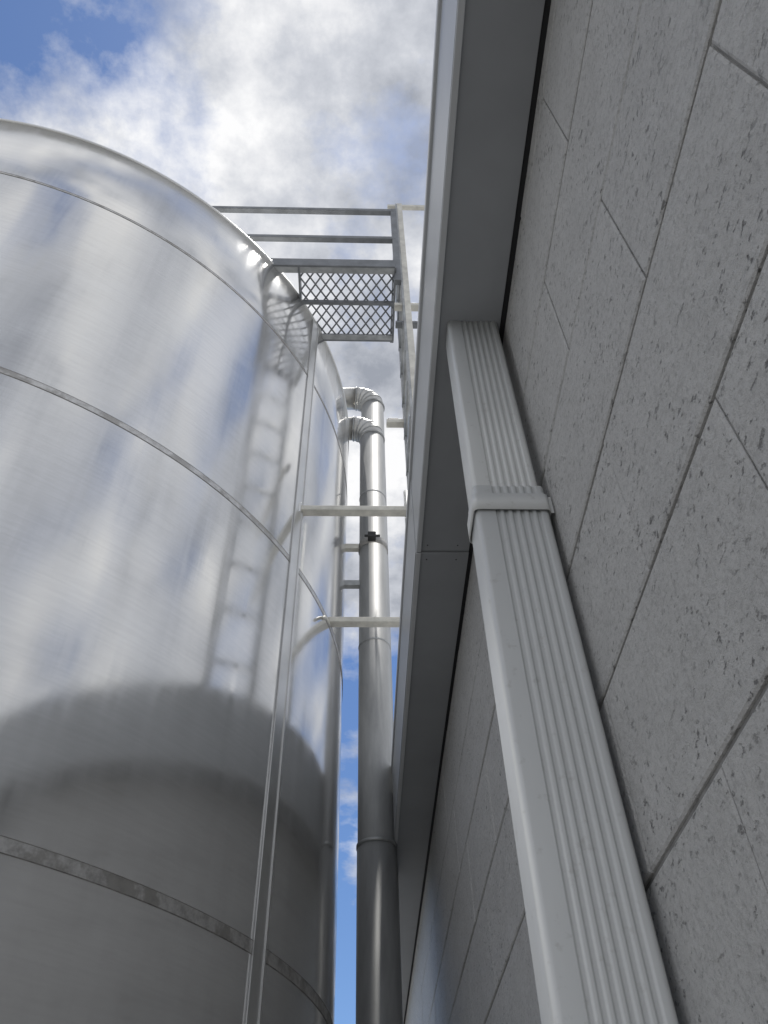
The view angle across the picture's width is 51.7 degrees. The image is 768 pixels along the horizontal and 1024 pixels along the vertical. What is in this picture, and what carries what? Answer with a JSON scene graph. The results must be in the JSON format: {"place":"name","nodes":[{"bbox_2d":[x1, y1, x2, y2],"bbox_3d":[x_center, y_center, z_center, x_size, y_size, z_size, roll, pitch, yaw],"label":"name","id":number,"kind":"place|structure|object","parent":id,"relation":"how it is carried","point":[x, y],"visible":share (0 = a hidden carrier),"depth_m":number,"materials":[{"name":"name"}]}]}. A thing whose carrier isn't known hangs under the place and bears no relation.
{"place":"outdoors","nodes":[
{"label":"outdoors","id":0,"kind":"place"},
{"bbox_2d":[0,0,436,1023],"label":"sky","id":1,"kind":"structure","parent":0,"point":[254,103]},
{"bbox_2d":[403,0,550,1023],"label":"soffit gap","id":2,"kind":"object","parent":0,"point":[544,26],"visible":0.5,"depth_m":1.75,"materials":[{"name":"black"}]},
{"label":"ground","id":3,"kind":"structure","parent":0,"visible":0},
{"bbox_2d":[0,118,348,1023],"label":"stainless storage tank","id":4,"kind":"object","parent":3,"relation":"on","point":[174,436],"visible":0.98,"depth_m":2.71,"materials":[{"name":"metal"}]},
{"bbox_2d":[212,206,400,342],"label":"access platform","id":5,"kind":"structure","parent":4,"relation":"on","point":[334,266],"depth_m":4.99,"materials":[{"name":"metal"}]},
{"bbox_2d":[299,203,424,626],"bbox_3d":[0.086,-0.676,4.553,1.045,3.672,0.796,0,-48,-2],"label":"access ladder","id":6,"kind":"object","parent":4,"relation":"attached to","point":[405,324],"visible":0.49,"depth_m":4.13,"materials":[{"name":"metal"}]},
{"bbox_2d":[343,387,402,1023],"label":"vertical pipe","id":7,"kind":"object","parent":4,"relation":"attached to","point":[368,404],"visible":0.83,"depth_m":6.41,"materials":[{"name":"metal"}]},
{"bbox_2d":[345,416,401,1023],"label":"vertical pipe","id":8,"kind":"object","parent":4,"relation":"attached to","point":[378,987],"visible":0.91,"depth_m":3.74,"materials":[{"name":"metal"}]},
{"bbox_2d":[405,0,767,1023],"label":"block wall","id":9,"kind":"structure","parent":3,"relation":"on","point":[649,150],"depth_m":0.90,"materials":[{"name":"paint"}]},
{"bbox_2d":[421,0,544,550],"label":"soffit panel","id":10,"kind":"structure","parent":9,"relation":"on","point":[500,44],"depth_m":1.62,"materials":[{"name":"grey metal"}]},
{"bbox_2d":[397,551,468,1022],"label":"soffit panel","id":11,"kind":"structure","parent":10,"relation":"attached to","point":[442,575],"depth_m":2.89,"materials":[{"name":"grey metal"}]},
{"bbox_2d":[395,553,420,842],"bbox_3d":[-0.045,4.312,6.136,0.013,0.006,11.358,0,-48,-2],"label":"soffit edge lip","id":12,"kind":"object","parent":11,"relation":"attached to","point":[415,591],"visible":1,"depth_m":2.73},
{"bbox_2d":[416,0,465,551],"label":"soffit edge lip","id":13,"kind":"object","parent":10,"relation":"attached to","point":[453,105],"visible":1,"depth_m":1.68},
{"bbox_2d":[445,321,678,1023],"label":"downspout","id":14,"kind":"object","parent":9,"relation":"attached to","point":[596,953],"visible":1,"depth_m":1.01,"materials":[{"name":"paint"}]},
{"bbox_2d":[460,42,767,1022],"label":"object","id":15,"kind":"object","parent":3,"relation":"on","point":[714,774],"depth_m":0.76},
{"bbox_3d":[2.982,1.003,3.465,5.812,0.297,20.000,0,-48,-2],"label":"roof deck","id":16,"kind":"object","parent":15,"relation":"on","visible":0},
{"bbox_2d":[392,482,416,839],"bbox_3d":[-0.054,4.201,6.258,0.006,0.325,11.359,0,-48,-2],"label":"fascia board","id":17,"kind":"object","parent":16,"relation":"attached to","point":[410,561],"visible":0.69,"depth_m":2.83,"materials":[{"name":"metal"}]},
{"bbox_2d":[391,0,441,771],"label":"drip edge","id":18,"kind":"object","parent":16,"relation":"attached to","point":[434,83],"visible":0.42,"depth_m":2.11,"materials":[{"name":"metal"}]},
{"bbox_2d":[411,0,457,549],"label":"fascia board","id":19,"kind":"object","parent":16,"relation":"attached to","point":[445,64],"visible":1,"depth_m":1.81,"materials":[{"name":"metal"}]}
]}

